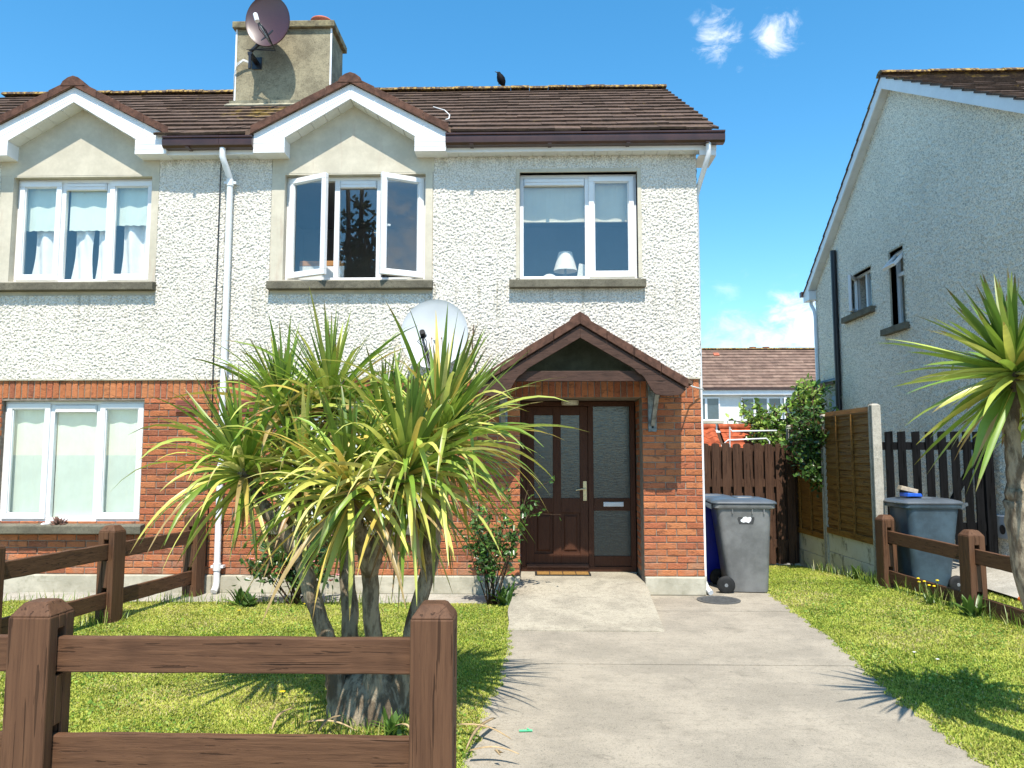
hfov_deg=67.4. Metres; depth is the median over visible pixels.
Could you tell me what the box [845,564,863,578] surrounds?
weed
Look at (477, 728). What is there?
dead leaf
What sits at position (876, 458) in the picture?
concrete post
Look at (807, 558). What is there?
gravel board
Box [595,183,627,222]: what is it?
roller blind
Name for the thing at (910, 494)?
plastic tray
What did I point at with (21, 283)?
window
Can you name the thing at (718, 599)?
manhole cover
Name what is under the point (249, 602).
weed
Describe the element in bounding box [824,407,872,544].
fence panel
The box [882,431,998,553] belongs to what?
picket gate
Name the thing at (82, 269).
curtain
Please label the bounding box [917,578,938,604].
weed
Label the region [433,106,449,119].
roof cable
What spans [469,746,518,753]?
dead leaf
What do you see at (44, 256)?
curtain
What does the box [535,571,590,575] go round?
door mat
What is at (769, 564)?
ground
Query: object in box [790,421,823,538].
fence panel
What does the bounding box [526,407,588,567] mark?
door
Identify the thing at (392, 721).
weed
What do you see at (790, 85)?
sky
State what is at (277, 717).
dead leaf
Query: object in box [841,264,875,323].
window
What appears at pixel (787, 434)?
concrete post
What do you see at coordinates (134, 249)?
curtain
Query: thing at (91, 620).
grass tufts
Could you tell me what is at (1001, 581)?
neighbour path
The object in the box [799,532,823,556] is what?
gravel board
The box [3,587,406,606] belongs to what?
grass tufts
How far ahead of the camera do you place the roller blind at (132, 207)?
9.30 m
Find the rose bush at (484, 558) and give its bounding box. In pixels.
[457,476,561,604]
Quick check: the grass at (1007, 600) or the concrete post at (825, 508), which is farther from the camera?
the concrete post at (825, 508)
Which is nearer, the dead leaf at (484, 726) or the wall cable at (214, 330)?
the dead leaf at (484, 726)
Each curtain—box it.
[32,231,53,273]
[71,231,94,278]
[95,231,104,278]
[121,225,145,273]
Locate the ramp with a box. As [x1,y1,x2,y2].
[507,572,664,631]
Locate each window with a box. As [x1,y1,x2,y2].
[0,179,155,291]
[0,401,144,533]
[262,400,421,534]
[266,172,432,289]
[509,174,645,288]
[703,397,723,422]
[739,397,792,422]
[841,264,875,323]
[880,243,909,335]
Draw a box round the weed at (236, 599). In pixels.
[221,586,250,604]
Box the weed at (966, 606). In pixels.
[950,593,985,616]
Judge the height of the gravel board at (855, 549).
0.258 m
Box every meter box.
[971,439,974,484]
[997,514,1007,539]
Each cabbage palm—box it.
[110,287,587,727]
[883,267,1023,608]
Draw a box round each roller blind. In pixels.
[10,410,44,511]
[26,189,56,231]
[53,413,96,516]
[69,191,106,230]
[104,410,137,512]
[117,188,147,225]
[524,186,584,222]
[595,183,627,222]
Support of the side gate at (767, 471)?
on the driveway
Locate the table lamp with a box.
[554,251,576,275]
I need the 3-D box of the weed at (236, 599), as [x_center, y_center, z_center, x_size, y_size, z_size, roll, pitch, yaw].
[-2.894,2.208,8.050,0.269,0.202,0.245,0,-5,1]
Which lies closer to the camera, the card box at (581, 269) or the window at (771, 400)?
the card box at (581, 269)
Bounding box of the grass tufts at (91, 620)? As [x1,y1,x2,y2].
[76,606,128,628]
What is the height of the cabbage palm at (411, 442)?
2.700 m
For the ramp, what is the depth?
7.65 m
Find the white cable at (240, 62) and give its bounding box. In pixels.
[233,59,247,97]
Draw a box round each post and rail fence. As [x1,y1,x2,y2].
[0,511,206,633]
[0,598,456,767]
[875,514,1023,625]
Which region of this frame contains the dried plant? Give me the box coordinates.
[50,516,67,524]
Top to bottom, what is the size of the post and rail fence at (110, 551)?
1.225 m
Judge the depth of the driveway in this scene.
4.86 m
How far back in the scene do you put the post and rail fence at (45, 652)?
3.20 m
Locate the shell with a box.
[40,520,50,524]
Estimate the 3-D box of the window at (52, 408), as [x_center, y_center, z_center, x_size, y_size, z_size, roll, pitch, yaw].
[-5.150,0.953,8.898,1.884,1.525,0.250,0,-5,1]
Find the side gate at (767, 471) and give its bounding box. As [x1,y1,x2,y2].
[704,443,799,563]
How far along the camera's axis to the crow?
12.27 m
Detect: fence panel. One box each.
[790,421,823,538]
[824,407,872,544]
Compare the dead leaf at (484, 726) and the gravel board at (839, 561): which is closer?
the dead leaf at (484, 726)
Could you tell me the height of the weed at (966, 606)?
0.227 m
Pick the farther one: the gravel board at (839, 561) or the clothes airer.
the clothes airer
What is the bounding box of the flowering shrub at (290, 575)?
[232,513,338,604]
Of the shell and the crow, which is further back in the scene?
the crow
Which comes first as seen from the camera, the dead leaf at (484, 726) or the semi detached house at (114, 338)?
the dead leaf at (484, 726)
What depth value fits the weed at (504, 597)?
7.98 m
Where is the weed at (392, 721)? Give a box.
[371,706,406,735]
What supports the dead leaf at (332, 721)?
on the lawn at (297, 684)
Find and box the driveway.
[461,582,988,767]
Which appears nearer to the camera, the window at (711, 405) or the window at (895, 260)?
the window at (895, 260)
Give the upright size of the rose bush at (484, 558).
1.350 m
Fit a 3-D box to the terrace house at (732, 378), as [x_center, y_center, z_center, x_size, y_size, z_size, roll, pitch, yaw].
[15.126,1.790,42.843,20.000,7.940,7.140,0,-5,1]
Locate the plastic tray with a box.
[900,492,922,496]
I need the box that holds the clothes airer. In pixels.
[724,427,776,446]
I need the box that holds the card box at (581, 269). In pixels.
[577,264,584,275]
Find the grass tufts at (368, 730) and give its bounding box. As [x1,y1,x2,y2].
[281,704,408,735]
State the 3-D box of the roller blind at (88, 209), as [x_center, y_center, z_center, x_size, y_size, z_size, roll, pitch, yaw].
[-5.124,-2.137,9.316,0.480,0.574,0.016,0,-5,1]
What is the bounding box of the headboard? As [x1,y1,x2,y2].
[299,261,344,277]
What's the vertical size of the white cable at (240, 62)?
0.556 m
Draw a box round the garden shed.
[703,424,757,447]
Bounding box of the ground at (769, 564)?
[520,551,789,577]
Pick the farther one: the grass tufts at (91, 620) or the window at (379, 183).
the window at (379, 183)
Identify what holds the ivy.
hanging from the fence panel at (810, 511)
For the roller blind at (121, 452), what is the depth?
9.02 m
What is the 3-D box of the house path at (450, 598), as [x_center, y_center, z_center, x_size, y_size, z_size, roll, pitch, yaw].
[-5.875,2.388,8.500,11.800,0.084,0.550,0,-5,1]
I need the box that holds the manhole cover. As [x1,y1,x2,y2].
[697,596,740,603]
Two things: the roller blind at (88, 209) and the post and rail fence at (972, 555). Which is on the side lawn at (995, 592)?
the post and rail fence at (972, 555)
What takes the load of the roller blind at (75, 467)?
attached to the semi detached house at (114, 338)
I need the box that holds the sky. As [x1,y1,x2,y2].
[0,0,1023,347]
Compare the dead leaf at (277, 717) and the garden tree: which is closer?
the dead leaf at (277, 717)
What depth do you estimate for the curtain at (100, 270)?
9.33 m
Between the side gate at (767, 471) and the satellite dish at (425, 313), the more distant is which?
the side gate at (767, 471)
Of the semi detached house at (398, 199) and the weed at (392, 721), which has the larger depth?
the semi detached house at (398, 199)
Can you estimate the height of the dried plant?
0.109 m
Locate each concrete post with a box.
[786,425,793,564]
[819,414,829,571]
[867,404,884,576]
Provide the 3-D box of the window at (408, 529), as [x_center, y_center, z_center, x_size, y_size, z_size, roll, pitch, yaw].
[-1.879,0.945,8.813,1.869,1.525,0.250,0,-5,1]
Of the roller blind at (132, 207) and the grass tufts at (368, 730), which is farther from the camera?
the roller blind at (132, 207)
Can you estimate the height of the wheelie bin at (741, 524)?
1.082 m
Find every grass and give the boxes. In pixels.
[988,591,1023,609]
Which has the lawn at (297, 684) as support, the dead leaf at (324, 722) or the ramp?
the dead leaf at (324, 722)
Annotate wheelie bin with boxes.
[705,494,728,581]
[705,496,776,593]
[883,496,967,589]
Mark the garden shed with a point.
(711, 436)
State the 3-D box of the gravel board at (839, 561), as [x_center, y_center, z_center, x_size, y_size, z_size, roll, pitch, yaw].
[4.518,2.490,10.156,0.048,0.358,1.490,0,-5,1]
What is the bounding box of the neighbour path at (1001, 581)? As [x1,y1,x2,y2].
[951,559,1018,597]
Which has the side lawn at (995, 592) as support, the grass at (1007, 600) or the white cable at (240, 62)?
the grass at (1007, 600)
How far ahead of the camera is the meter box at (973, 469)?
10.31 m
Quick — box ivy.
[779,394,829,497]
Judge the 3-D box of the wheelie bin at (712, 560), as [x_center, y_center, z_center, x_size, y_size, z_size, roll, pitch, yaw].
[2.509,1.939,9.727,0.630,1.082,0.820,0,-5,1]
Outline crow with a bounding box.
[495,71,505,85]
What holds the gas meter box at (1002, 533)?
attached to the gable end house at (928, 208)
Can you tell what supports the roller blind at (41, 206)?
attached to the semi detached house at (114, 338)
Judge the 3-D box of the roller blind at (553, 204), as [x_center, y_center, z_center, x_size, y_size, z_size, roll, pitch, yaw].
[0.514,-2.179,9.170,0.760,0.518,0.020,0,-5,1]
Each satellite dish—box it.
[245,0,289,69]
[400,299,467,370]
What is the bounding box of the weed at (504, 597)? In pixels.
[489,581,518,605]
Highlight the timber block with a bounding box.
[897,485,917,492]
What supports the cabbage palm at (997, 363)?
on the side lawn at (995, 592)
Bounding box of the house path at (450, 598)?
[3,592,499,603]
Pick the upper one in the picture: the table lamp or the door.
the table lamp
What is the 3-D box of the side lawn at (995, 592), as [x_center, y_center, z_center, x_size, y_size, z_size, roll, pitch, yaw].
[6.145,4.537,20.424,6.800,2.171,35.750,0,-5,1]
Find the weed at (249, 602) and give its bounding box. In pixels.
[236,590,257,606]
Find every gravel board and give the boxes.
[794,548,824,569]
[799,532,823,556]
[829,533,873,564]
[829,551,874,581]
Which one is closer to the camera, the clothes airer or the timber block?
the timber block
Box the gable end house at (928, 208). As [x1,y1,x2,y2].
[799,67,1023,560]
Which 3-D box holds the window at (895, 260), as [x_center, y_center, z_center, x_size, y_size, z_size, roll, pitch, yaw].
[6.327,-1.546,12.636,0.322,1.410,0.850,0,-5,1]
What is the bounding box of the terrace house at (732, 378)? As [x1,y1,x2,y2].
[702,347,815,432]
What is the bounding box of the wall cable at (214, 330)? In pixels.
[205,164,221,565]
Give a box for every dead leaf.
[271,707,293,729]
[307,720,355,730]
[319,715,344,730]
[458,723,510,738]
[466,717,495,748]
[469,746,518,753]
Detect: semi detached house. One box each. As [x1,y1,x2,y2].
[0,76,303,592]
[210,15,724,595]
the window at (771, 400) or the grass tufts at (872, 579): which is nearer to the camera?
the grass tufts at (872, 579)
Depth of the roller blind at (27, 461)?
9.05 m
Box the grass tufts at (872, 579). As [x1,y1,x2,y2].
[808,559,1023,633]
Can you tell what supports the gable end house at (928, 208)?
on the side lawn at (995, 592)
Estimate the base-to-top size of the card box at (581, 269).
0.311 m
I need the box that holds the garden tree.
[725,373,843,446]
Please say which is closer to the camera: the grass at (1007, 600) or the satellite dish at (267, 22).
the grass at (1007, 600)
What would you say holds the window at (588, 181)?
in the semi detached house at (398, 199)
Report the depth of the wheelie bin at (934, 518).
8.86 m
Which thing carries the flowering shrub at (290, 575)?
on the lawn at (297, 684)

